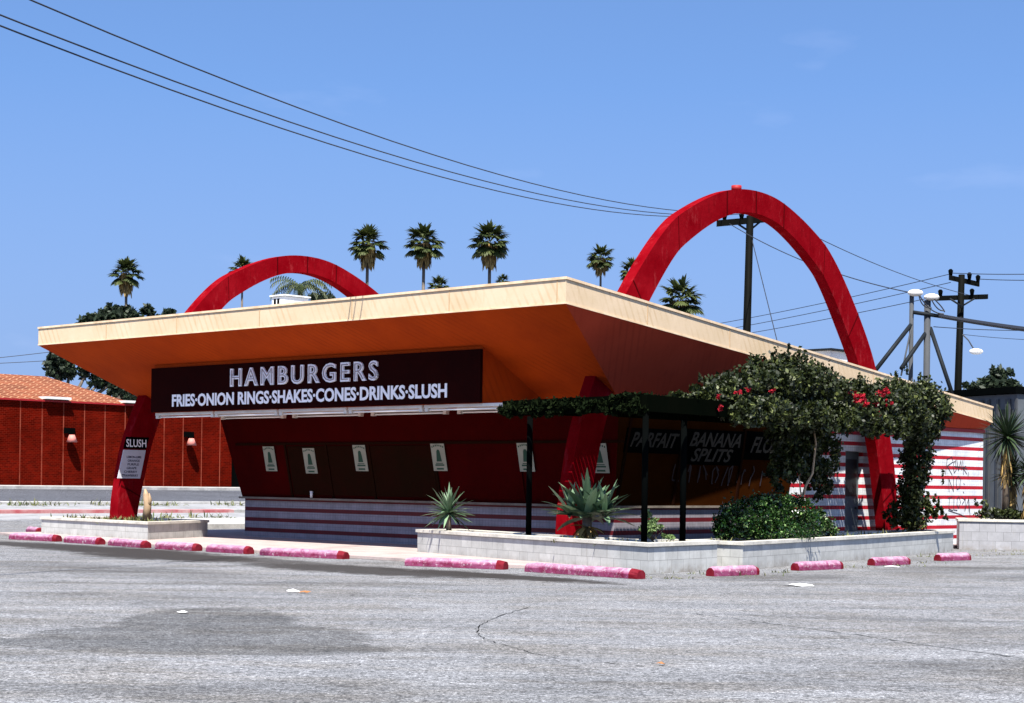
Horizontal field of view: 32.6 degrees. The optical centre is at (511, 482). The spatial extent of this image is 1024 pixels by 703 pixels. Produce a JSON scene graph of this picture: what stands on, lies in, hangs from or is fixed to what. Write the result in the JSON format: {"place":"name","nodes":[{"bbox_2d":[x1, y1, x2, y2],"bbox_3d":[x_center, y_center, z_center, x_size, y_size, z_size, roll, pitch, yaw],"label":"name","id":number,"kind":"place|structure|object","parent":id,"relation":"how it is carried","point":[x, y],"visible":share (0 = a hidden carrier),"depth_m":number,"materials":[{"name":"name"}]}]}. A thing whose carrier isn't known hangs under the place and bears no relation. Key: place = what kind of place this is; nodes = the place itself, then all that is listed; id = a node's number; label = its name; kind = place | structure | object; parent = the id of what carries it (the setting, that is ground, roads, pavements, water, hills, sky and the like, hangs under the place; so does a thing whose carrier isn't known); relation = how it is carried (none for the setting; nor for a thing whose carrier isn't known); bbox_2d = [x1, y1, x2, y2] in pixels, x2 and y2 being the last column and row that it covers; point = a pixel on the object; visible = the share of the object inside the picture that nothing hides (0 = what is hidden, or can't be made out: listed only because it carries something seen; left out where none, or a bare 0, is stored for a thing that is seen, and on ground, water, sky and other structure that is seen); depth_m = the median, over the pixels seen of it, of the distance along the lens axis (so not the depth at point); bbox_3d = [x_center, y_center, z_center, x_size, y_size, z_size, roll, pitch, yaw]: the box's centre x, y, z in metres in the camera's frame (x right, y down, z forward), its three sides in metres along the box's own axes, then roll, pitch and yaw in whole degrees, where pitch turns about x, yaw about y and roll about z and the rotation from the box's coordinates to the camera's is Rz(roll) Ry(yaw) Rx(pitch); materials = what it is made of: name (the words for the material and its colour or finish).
{"place":"outdoors","nodes":[
{"label":"outdoors","id":0,"kind":"place"},
{"bbox_2d":[0,489,244,501],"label":"road","id":1,"kind":"structure","parent":0,"point":[102,495],"depth_m":78.52,"materials":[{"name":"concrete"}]},
{"bbox_2d":[0,504,244,509],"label":"sidewalk","id":2,"kind":"structure","parent":0,"point":[102,506],"depth_m":66.31,"materials":[{"name":"concrete"}]},
{"bbox_2d":[0,519,1023,702],"bbox_3d":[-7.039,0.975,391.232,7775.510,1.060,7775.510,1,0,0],"label":"ground","id":3,"kind":"structure","parent":0,"point":[90,623],"depth_m":18.69,"materials":[{"name":"grey asphalt"}]},
{"bbox_2d":[26,526,40,531],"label":"wheel stop","id":4,"kind":"object","parent":3,"relation":"on","point":[32,529],"visible":0.77,"depth_m":48.43,"materials":[{"name":"pink paint"}]},
{"bbox_2d":[9,533,61,541],"bbox_3d":[-11.764,1.352,43.160,1.844,0.170,0.240,1,0,38],"label":"wheel stop","id":5,"kind":"object","parent":3,"relation":"on","point":[36,537],"visible":1,"depth_m":42.97,"materials":[{"name":"pink paint"}]},
{"bbox_2d":[64,536,105,544],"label":"wheel stop","id":6,"kind":"object","parent":3,"relation":"on","point":[86,540],"visible":1,"depth_m":41.40,"materials":[{"name":"pink paint"}]},
{"bbox_2d":[41,351,136,400],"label":"broadleaf tree","id":7,"kind":"object","parent":3,"relation":"on","point":[57,367],"visible":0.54,"depth_m":111.56,"materials":[{"name":"green plant"}]},
{"bbox_2d":[76,302,143,398],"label":"broadleaf tree","id":8,"kind":"object","parent":3,"relation":"on","point":[108,311],"visible":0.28,"depth_m":129.05,"materials":[{"name":"green plant"}]},
{"bbox_2d":[0,509,233,513],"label":"red kerb","id":9,"kind":"structure","parent":3,"relation":"on","point":[108,511],"depth_m":63.73,"materials":[{"name":"paint"}]},
{"bbox_2d":[0,374,239,486],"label":"brick building","id":10,"kind":"structure","parent":3,"relation":"on","point":[38,414],"depth_m":85.86,"materials":[{"name":"brick"}]},
{"bbox_2d":[64,428,76,441],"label":"wall lamp","id":11,"kind":"object","parent":10,"relation":"attached to","point":[71,437],"visible":1,"depth_m":84.60,"materials":[{"name":"glass"}]},
{"bbox_2d":[184,432,195,445],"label":"wall lamp","id":12,"kind":"object","parent":10,"relation":"attached to","point":[191,440],"visible":1,"depth_m":89.70,"materials":[{"name":"white glass"}]},
{"bbox_2d":[0,485,240,490],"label":"kerb","id":13,"kind":"structure","parent":3,"relation":"on","point":[110,487],"depth_m":83.67,"materials":[{"name":"concrete"}]},
{"bbox_2d":[0,513,244,519],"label":"gutter","id":14,"kind":"object","parent":3,"relation":"on","point":[27,516],"depth_m":62.45,"materials":[{"name":"concrete"}]},
{"bbox_2d":[1,497,243,518],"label":"kerb weeds","id":15,"kind":"object","parent":3,"relation":"on","point":[141,504],"visible":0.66,"depth_m":64.45,"materials":[{"name":"green plant"}]},
{"bbox_2d":[0,501,244,503],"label":"kerb","id":16,"kind":"structure","parent":3,"relation":"on","point":[104,502],"depth_m":68.01,"materials":[{"name":"concrete"}]},
{"bbox_2d":[108,256,144,305],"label":"fan palm","id":17,"kind":"object","parent":3,"relation":"on","point":[125,282],"visible":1,"depth_m":215.06,"materials":[{"name":"green plant"}]},
{"bbox_2d":[108,538,150,547],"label":"wheel stop","id":18,"kind":"object","parent":3,"relation":"on","point":[129,543],"visible":1,"depth_m":39.89,"materials":[{"name":"pink paint"}]},
{"bbox_2d":[139,303,177,315],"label":"broadleaf tree","id":19,"kind":"object","parent":3,"relation":"on","point":[147,309],"visible":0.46,"depth_m":130.76,"materials":[{"name":"green plant"}]},
{"bbox_2d":[155,541,202,550],"bbox_3d":[-7.375,1.412,38.665,1.376,0.170,0.236,1,0,39],"label":"wheel stop","id":20,"kind":"object","parent":3,"relation":"on","point":[179,546],"visible":1,"depth_m":38.52,"materials":[{"name":"pink paint"}]},
{"bbox_2d":[173,517,244,528],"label":"concrete island","id":21,"kind":"structure","parent":3,"relation":"on","point":[218,523],"depth_m":56.87,"materials":[{"name":"grey concrete"}]},
{"bbox_2d":[206,544,253,553],"bbox_3d":[-6.045,1.430,37.474,1.398,0.170,0.241,1,0,42],"label":"wheel stop","id":22,"kind":"object","parent":3,"relation":"on","point":[236,549],"visible":1,"depth_m":37.31,"materials":[{"name":"pink paint"}]},
{"bbox_2d":[228,254,250,306],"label":"fan palm","id":23,"kind":"object","parent":3,"relation":"on","point":[241,262],"visible":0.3,"depth_m":292.13,"materials":[{"name":"green plant"}]},
{"bbox_2d":[269,276,331,300],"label":"feather palm","id":24,"kind":"object","parent":3,"relation":"on","point":[302,287],"visible":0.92,"depth_m":109.59,"materials":[{"name":"green plant"}]},
{"bbox_2d":[260,548,349,558],"bbox_3d":[-4.270,1.454,35.900,2.282,0.170,0.238,1,0,35],"label":"wheel stop","id":25,"kind":"object","parent":3,"relation":"on","point":[307,553],"visible":1,"depth_m":35.76,"materials":[{"name":"pink paint"}]},
{"bbox_2d":[307,291,335,300],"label":"broadleaf tree","id":26,"kind":"object","parent":3,"relation":"on","point":[313,298],"visible":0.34,"depth_m":119.57,"materials":[{"name":"green plant"}]},
{"bbox_2d":[348,224,389,285],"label":"fan palm","id":27,"kind":"object","parent":3,"relation":"on","point":[365,253],"visible":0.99,"depth_m":204.39,"materials":[{"name":"green plant"}]},
{"bbox_2d":[402,222,444,289],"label":"fan palm","id":28,"kind":"object","parent":3,"relation":"on","point":[423,253],"visible":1,"depth_m":194.63,"materials":[{"name":"green plant"}]},
{"bbox_2d":[427,275,449,288],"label":"fan palm","id":29,"kind":"object","parent":3,"relation":"on","point":[438,280],"visible":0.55,"depth_m":340.95,"materials":[{"name":"green plant"}]},
{"bbox_2d":[405,557,508,569],"bbox_3d":[-1.041,1.498,32.424,2.100,0.169,0.239,1,0,28],"label":"wheel stop","id":30,"kind":"object","parent":3,"relation":"on","point":[459,563],"visible":1,"depth_m":32.30,"materials":[{"name":"pink paint"}]},
{"bbox_2d":[0,529,956,567],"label":"walkway","id":31,"kind":"structure","parent":3,"relation":"on","point":[381,551],"depth_m":40.90,"materials":[{"name":"concrete"}]},
{"bbox_2d":[40,516,208,539],"bbox_3d":[-9.900,1.216,45.932,2.704,0.500,5.631,1,0,-43],"label":"block planter","id":32,"kind":"object","parent":31,"relation":"on","point":[152,530],"visible":0.77,"depth_m":44.72,"materials":[{"name":"concrete"}]},
{"bbox_2d":[50,514,171,523],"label":"planter weeds","id":33,"kind":"object","parent":32,"relation":"on","point":[138,518],"visible":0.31,"depth_m":45.64,"materials":[{"name":"green plant"}]},
{"bbox_2d":[142,489,151,519],"bbox_3d":[-9.422,0.576,45.200,0.260,0.804,0.220,1,0,0],"label":"tree stump","id":34,"kind":"object","parent":32,"relation":"in","point":[147,500],"visible":0.96,"depth_m":45.12,"materials":[{"name":"brown wood"}]},
{"bbox_2d":[109,255,377,519],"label":"red arch","id":35,"kind":"structure","parent":31,"relation":"on","point":[217,294],"depth_m":49.45,"materials":[{"name":"paint"}]},
{"bbox_2d":[117,437,148,478],"bbox_3d":[-10.235,-0.658,47.293,0.028,1.120,1.000,1,0,43],"label":"slush sign","id":36,"kind":"object","parent":35,"relation":"attached to","point":[131,464],"visible":1,"depth_m":47.27,"materials":[{"name":"black paint"}]},
{"bbox_2d":[38,276,993,544],"bbox_3d":[0.945,-1.195,47.801,19.084,5.616,19.905,1,0,43],"label":"hamburger stand","id":37,"kind":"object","parent":31,"relation":"on","point":[550,338],"visible":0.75,"depth_m":40.38,"materials":[{"name":"paint"}]},
{"bbox_2d":[155,411,214,418],"bbox_3d":[-8.307,-1.705,44.512,2.440,0.145,0.140,1,0,43],"label":"light fixture","id":38,"kind":"object","parent":37,"relation":"attached to","point":[169,415],"visible":1,"depth_m":44.45,"materials":[{"name":"white metal"}]},
{"bbox_2d":[214,409,279,416],"bbox_3d":[-6.480,-1.680,42.777,2.440,0.145,0.140,1,0,43],"label":"light fixture","id":39,"kind":"object","parent":37,"relation":"attached to","point":[274,412],"visible":1,"depth_m":42.71,"materials":[{"name":"white metal"}]},
{"bbox_2d":[221,412,286,419],"bbox_3d":[-6.588,-1.677,44.465,2.540,0.145,0.140,1,0,43],"label":"light fixture","id":40,"kind":"object","parent":37,"relation":"attached to","point":[238,417],"visible":0.65,"depth_m":44.42,"materials":[{"name":"white metal"}]},
{"bbox_2d":[262,446,276,470],"bbox_3d":[-6.300,-0.605,45.539,0.460,0.640,0.142,1,0,43],"label":"wall poster","id":41,"kind":"object","parent":37,"relation":"attached to","point":[269,458],"depth_m":45.53,"materials":[{"name":"paper"}]},
{"bbox_2d":[269,294,310,303],"bbox_3d":[-5.832,-4.154,45.916,0.630,1.450,0.880,1,0,43],"label":"rooftop cooler","id":42,"kind":"object","parent":37,"relation":"on","point":[282,298],"visible":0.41,"depth_m":45.65,"materials":[{"name":"white metal"}]},
{"bbox_2d":[302,448,317,473],"bbox_3d":[-5.133,-0.539,44.445,0.460,0.640,0.142,1,0,43],"label":"wall poster","id":43,"kind":"object","parent":37,"relation":"attached to","point":[309,460],"depth_m":44.44,"materials":[{"name":"paper"}]},
{"bbox_2d":[279,407,348,415],"bbox_3d":[-4.652,-1.655,41.043,2.440,0.145,0.140,1,0,43],"label":"light fixture","id":44,"kind":"object","parent":37,"relation":"attached to","point":[344,410],"visible":1,"depth_m":40.97,"materials":[{"name":"white metal"}]},
{"bbox_2d":[151,349,482,412],"bbox_3d":[-4.996,-2.310,41.164,11.940,1.135,0.130,1,0,43],"label":"menu sign","id":45,"kind":"object","parent":37,"relation":"attached to","point":[446,377],"visible":1,"depth_m":40.48,"materials":[{"name":"black paint"}]},
{"bbox_2d":[292,410,363,417],"bbox_3d":[-4.484,-1.648,42.469,2.540,0.145,0.140,1,0,43],"label":"light fixture","id":46,"kind":"object","parent":37,"relation":"attached to","point":[314,415],"visible":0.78,"depth_m":42.49,"materials":[{"name":"white metal"}]},
{"bbox_2d":[352,445,368,470],"bbox_3d":[-3.735,-0.591,43.099,0.460,0.640,0.142,1,0,43],"label":"wall poster","id":47,"kind":"object","parent":37,"relation":"attached to","point":[360,457],"depth_m":43.09,"materials":[{"name":"paper"}]},
{"bbox_2d":[348,405,424,413],"bbox_3d":[-2.824,-1.631,39.308,2.440,0.145,0.140,1,0,43],"label":"light fixture","id":48,"kind":"object","parent":37,"relation":"attached to","point":[420,408],"visible":1,"depth_m":39.24,"materials":[{"name":"white metal"}]},
{"bbox_2d":[370,408,449,415],"bbox_3d":[-2.381,-1.620,40.473,2.540,0.145,0.140,1,0,44],"label":"light fixture","id":49,"kind":"object","parent":37,"relation":"attached to","point":[393,413],"visible":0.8,"depth_m":40.48,"materials":[{"name":"white metal"}]},
{"bbox_2d":[430,444,447,470],"bbox_3d":[-1.721,-0.583,41.182,0.460,0.640,0.142,1,0,43],"label":"wall poster","id":50,"kind":"object","parent":37,"relation":"attached to","point":[438,457],"depth_m":41.18,"materials":[{"name":"paper"}]},
{"bbox_2d":[424,403,501,411],"bbox_3d":[-0.996,-1.606,37.574,2.440,0.145,0.140,1,0,43],"label":"light fixture","id":51,"kind":"object","parent":37,"relation":"attached to","point":[458,406],"visible":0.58,"depth_m":37.60,"materials":[{"name":"white metal"}]},
{"bbox_2d":[457,406,497,413],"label":"light fixture","id":52,"kind":"object","parent":37,"relation":"attached to","point":[463,411],"visible":0.34,"depth_m":38.95,"materials":[{"name":"white metal"}]},
{"bbox_2d":[516,443,534,471],"bbox_3d":[0.309,-0.556,39.255,0.460,0.640,0.142,1,0,43],"label":"wall poster","id":53,"kind":"object","parent":37,"relation":"attached to","point":[522,451],"depth_m":39.30,"materials":[{"name":"paper"}]},
{"bbox_2d":[595,443,609,472],"bbox_3d":[1.893,-0.514,37.757,0.460,0.640,0.142,1,0,43],"label":"wall poster","id":54,"kind":"object","parent":37,"relation":"attached to","point":[602,466],"depth_m":37.69,"materials":[{"name":"paper"}]},
{"bbox_2d":[623,428,680,453],"bbox_3d":[3.118,-0.893,38.266,0.162,0.530,1.982,1,0,43],"label":"hanging sign","id":55,"kind":"object","parent":37,"relation":"attached to","point":[662,441],"visible":0.88,"depth_m":38.32,"materials":[{"name":"black paint"}]},
{"bbox_2d":[687,429,743,465],"bbox_3d":[4.616,-0.783,39.889,0.244,0.790,2.262,1,0,43],"label":"hanging sign","id":56,"kind":"object","parent":37,"relation":"attached to","point":[710,447],"visible":0.99,"depth_m":39.89,"materials":[{"name":"black paint"}]},
{"bbox_2d":[743,431,781,459],"bbox_3d":[6.137,-0.847,41.501,0.242,0.660,1.972,1,0,43],"label":"hanging sign","id":57,"kind":"object","parent":37,"relation":"attached to","point":[757,447],"visible":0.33,"depth_m":41.09,"materials":[{"name":"black paint"}]},
{"bbox_2d":[807,348,846,361],"bbox_3d":[7.963,-3.128,46.048,1.660,0.670,0.960,1,0,44],"label":"roof vent","id":58,"kind":"object","parent":37,"relation":"on","point":[840,354],"visible":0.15,"depth_m":45.42,"materials":[{"name":"white metal"}]},
{"bbox_2d":[844,452,858,531],"bbox_3d":[8.643,0.442,44.716,0.110,2.430,0.790,1,0,43],"label":"side door","id":59,"kind":"structure","parent":37,"relation":"in","point":[852,458],"depth_m":44.77,"materials":[{"name":"grey paint"}]},
{"bbox_2d":[415,529,719,573],"bbox_3d":[1.095,1.340,35.091,2.301,0.550,8.420,1,0,-33],"label":"block planter","id":60,"kind":"object","parent":31,"relation":"on","point":[656,556],"visible":0.88,"depth_m":33.03,"materials":[{"name":"concrete"}]},
{"bbox_2d":[422,483,473,530],"bbox_3d":[-1.318,0.536,37.306,1.139,1.077,1.207,1,0,-34],"label":"spiky plant","id":61,"kind":"object","parent":60,"relation":"on","point":[447,509],"visible":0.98,"depth_m":37.23,"materials":[{"name":"green plant"}]},
{"bbox_2d":[542,468,637,538],"bbox_3d":[1.510,0.503,34.212,1.900,1.577,1.800,1,0,0],"label":"agave plant","id":62,"kind":"object","parent":60,"relation":"in","point":[592,503],"visible":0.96,"depth_m":34.01,"materials":[{"name":"green plant"}]},
{"bbox_2d":[638,508,675,540],"bbox_3d":[2.696,0.798,32.405,0.518,0.616,0.952,1,0,-40],"label":"leafy shrub","id":63,"kind":"object","parent":60,"relation":"on","point":[653,526],"visible":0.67,"depth_m":32.47,"materials":[{"name":"green plant"}]},
{"bbox_2d":[555,185,897,535],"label":"red arch","id":64,"kind":"structure","parent":31,"relation":"on","point":[673,234],"depth_m":39.99,"materials":[{"name":"paint"}]},
{"bbox_2d":[690,529,954,568],"bbox_3d":[7.349,1.434,39.062,1.409,0.530,13.527,1,0,32],"label":"block planter","id":65,"kind":"object","parent":31,"relation":"on","point":[759,553],"visible":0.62,"depth_m":36.88,"materials":[{"name":"concrete"}]},
{"bbox_2d":[502,394,914,541],"bbox_3d":[5.272,-0.129,38.383,4.096,2.800,14.856,1,0,38],"label":"pergola","id":66,"kind":"object","parent":65,"relation":"on","point":[684,410],"visible":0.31,"depth_m":32.96,"materials":[{"name":"black paint"}]},
{"bbox_2d":[496,390,874,419],"bbox_3d":[4.959,-1.432,38.057,4.168,0.616,14.205,1,0,37],"label":"creeper","id":67,"kind":"object","parent":66,"relation":"on","point":[581,405],"visible":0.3,"depth_m":32.71,"materials":[{"name":"green plant"}]},
{"bbox_2d":[551,531,892,545],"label":"planter weeds","id":68,"kind":"object","parent":65,"relation":"on","point":[842,534],"visible":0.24,"depth_m":37.30,"materials":[{"name":"green plant"}]},
{"bbox_2d":[710,489,839,540],"bbox_3d":[5.472,0.729,36.326,2.235,1.174,4.255,1,0,18],"label":"round bush","id":69,"kind":"object","parent":65,"relation":"in","point":[780,514],"visible":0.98,"depth_m":35.55,"materials":[{"name":"green plant"}]},
{"bbox_2d":[668,343,956,531],"bbox_3d":[6.892,-0.795,38.332,1.833,4.244,12.664,1,0,34],"label":"bougainvillea","id":70,"kind":"object","parent":65,"relation":"in","point":[786,386],"visible":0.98,"depth_m":37.92,"materials":[{"name":"green plant"}]},
{"bbox_2d":[466,219,510,283],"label":"fan palm","id":71,"kind":"object","parent":3,"relation":"on","point":[488,252],"visible":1,"depth_m":185.68,"materials":[{"name":"green plant"}]},
{"bbox_2d":[495,273,510,282],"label":"fan palm","id":72,"kind":"object","parent":3,"relation":"on","point":[502,277],"visible":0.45,"depth_m":511.75,"materials":[{"name":"green plant"}]},
{"bbox_2d":[524,562,644,578],"bbox_3d":[1.234,1.528,30.350,0.241,0.170,2.733,1,0,-43],"label":"wheel stop","id":73,"kind":"object","parent":3,"relation":"on","point":[600,571],"visible":1,"depth_m":30.17,"materials":[{"name":"pink paint"}]},
{"bbox_2d":[586,243,614,286],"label":"fan palm","id":74,"kind":"object","parent":3,"relation":"on","point":[599,265],"visible":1,"depth_m":263.93,"materials":[{"name":"green plant"}]},
{"bbox_2d":[619,256,635,281],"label":"fan palm","id":75,"kind":"object","parent":3,"relation":"on","point":[627,266],"visible":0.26,"depth_m":272.67,"materials":[{"name":"green plant"}]},
{"bbox_2d":[659,275,704,315],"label":"fan palm","id":76,"kind":"object","parent":3,"relation":"on","point":[682,304],"visible":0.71,"depth_m":177.55,"materials":[{"name":"green plant"}]},
{"bbox_2d":[706,565,759,575],"bbox_3d":[3.909,1.564,30.950,1.202,0.170,0.238,1,0,-42],"label":"wheel stop","id":77,"kind":"object","parent":3,"relation":"on","point":[731,570],"visible":0.99,"depth_m":30.80,"materials":[{"name":"pink paint"}]},
{"bbox_2d":[716,214,764,331],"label":"utility pole","id":78,"kind":"object","parent":3,"relation":"on","point":[749,221],"visible":0.48,"depth_m":71.86,"materials":[{"name":"brown wood"}]},
{"bbox_2d":[0,25,668,216],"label":"overhead wire","id":79,"kind":"object","parent":78,"relation":"attached to","point":[280,127],"visible":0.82,"depth_m":33.19,"materials":[{"name":"grey"}]},
{"bbox_2d":[30,0,677,210],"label":"overhead wire","id":80,"kind":"object","parent":78,"relation":"attached to","point":[304,109],"visible":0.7,"depth_m":33.44,"materials":[{"name":"grey"}]},
{"bbox_2d":[0,14,738,214],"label":"overhead wire","id":81,"kind":"object","parent":78,"relation":"attached to","point":[289,121],"visible":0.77,"depth_m":33.15,"materials":[{"name":"grey"}]},
{"bbox_2d":[752,240,776,339],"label":"overhead wire","id":82,"kind":"object","parent":78,"relation":"attached to","point":[764,288],"visible":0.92,"depth_m":69.09,"materials":[{"name":"grey metal"}]},
{"bbox_2d":[730,224,907,292],"bbox_3d":[11.012,-8.496,65.001,0.033,4.404,14.702,1,0,-18],"label":"overhead wire","id":83,"kind":"object","parent":78,"relation":"attached to","point":[801,260],"visible":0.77,"depth_m":62.46,"materials":[{"name":"grey"}]},
{"bbox_2d":[821,239,967,294],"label":"overhead wire","id":84,"kind":"object","parent":78,"relation":"attached to","point":[890,269],"visible":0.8,"depth_m":81.89,"materials":[{"name":"grey"}]},
{"bbox_2d":[791,560,843,570],"bbox_3d":[5.850,1.590,33.499,1.424,0.170,0.240,1,0,-44],"label":"wheel stop","id":85,"kind":"object","parent":3,"relation":"on","point":[816,565],"visible":1,"depth_m":33.33,"materials":[{"name":"pink paint"}]},
{"bbox_2d":[646,549,1023,578],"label":"lot weeds","id":86,"kind":"object","parent":3,"relation":"on","point":[843,566],"visible":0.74,"depth_m":34.54,"materials":[{"name":"green plant"}]},
{"bbox_2d":[867,556,910,565],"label":"wheel stop","id":87,"kind":"object","parent":3,"relation":"on","point":[894,560],"visible":0.98,"depth_m":35.79,"materials":[{"name":"pink paint"}]},
{"bbox_2d":[876,289,953,393],"bbox_3d":[13.087,-2.299,57.523,2.629,8.152,1.174,1,0,0],"label":"equipment frame","id":88,"kind":"object","parent":3,"relation":"on","point":[927,314],"visible":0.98,"depth_m":57.84,"materials":[{"name":"metal"}]},
{"bbox_2d":[938,314,1023,330],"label":"overhead wire","id":89,"kind":"object","parent":88,"relation":"attached to","point":[986,323],"visible":1,"depth_m":54.03,"materials":[{"name":"grey"}]},
{"bbox_2d":[934,552,970,560],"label":"wheel stop","id":90,"kind":"object","parent":3,"relation":"on","point":[960,556],"visible":1,"depth_m":38.41,"materials":[{"name":"pink paint"}]},
{"bbox_2d":[937,269,987,389],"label":"utility pole","id":91,"kind":"object","parent":3,"relation":"on","point":[962,281],"visible":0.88,"depth_m":89.86,"materials":[{"name":"brown wood"}]},
{"bbox_2d":[723,274,948,322],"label":"overhead wire","id":92,"kind":"object","parent":91,"relation":"attached to","point":[852,296],"visible":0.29,"depth_m":98.35,"materials":[{"name":"grey"}]},
{"bbox_2d":[752,299,923,332],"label":"overhead wire","id":93,"kind":"object","parent":91,"relation":"attached to","point":[830,318],"visible":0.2,"depth_m":101.46,"materials":[{"name":"grey"}]},
{"bbox_2d":[735,282,950,327],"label":"overhead wire","id":94,"kind":"object","parent":91,"relation":"attached to","point":[855,303],"visible":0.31,"depth_m":98.39,"materials":[{"name":"grey"}]},
{"bbox_2d":[962,334,982,354],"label":"street lamp","id":95,"kind":"object","parent":91,"relation":"attached to","point":[976,351],"visible":1,"depth_m":89.19,"materials":[{"name":"metal"}]},
{"bbox_2d":[946,386,1023,517],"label":"metal shed","id":96,"kind":"structure","parent":3,"relation":"on","point":[1013,396],"depth_m":58.81,"materials":[{"name":"grey metal"}]},
{"bbox_2d":[955,518,1023,550],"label":"block planter","id":97,"kind":"object","parent":3,"relation":"on","point":[987,534],"visible":0.94,"depth_m":45.46,"materials":[{"name":"concrete"}]},
{"bbox_2d":[972,498,1023,519],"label":"leafy shrub","id":98,"kind":"object","parent":97,"relation":"in","point":[994,512],"visible":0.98,"depth_m":46.21,"materials":[{"name":"green plant"}]},
{"bbox_2d":[973,401,1023,519],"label":"yucca plant","id":99,"kind":"object","parent":97,"relation":"in","point":[1008,441],"visible":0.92,"depth_m":46.28,"materials":[{"name":"green plant"}]},
{"bbox_2d":[1004,452,1023,519],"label":"yucca plant","id":100,"kind":"object","parent":97,"relation":"in","point":[1022,472],"visible":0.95,"depth_m":45.98,"materials":[{"name":"green plant"}]},
{"bbox_2d":[962,364,1022,389],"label":"broadleaf tree","id":101,"kind":"object","parent":3,"relation":"on","point":[998,376],"visible":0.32,"depth_m":94.56,"materials":[{"name":"green plant"}]},
{"bbox_2d":[0,0,1023,396],"label":"sky","id":102,"kind":"structure","parent":0,"point":[893,129],"materials":[{"name":"blue"}]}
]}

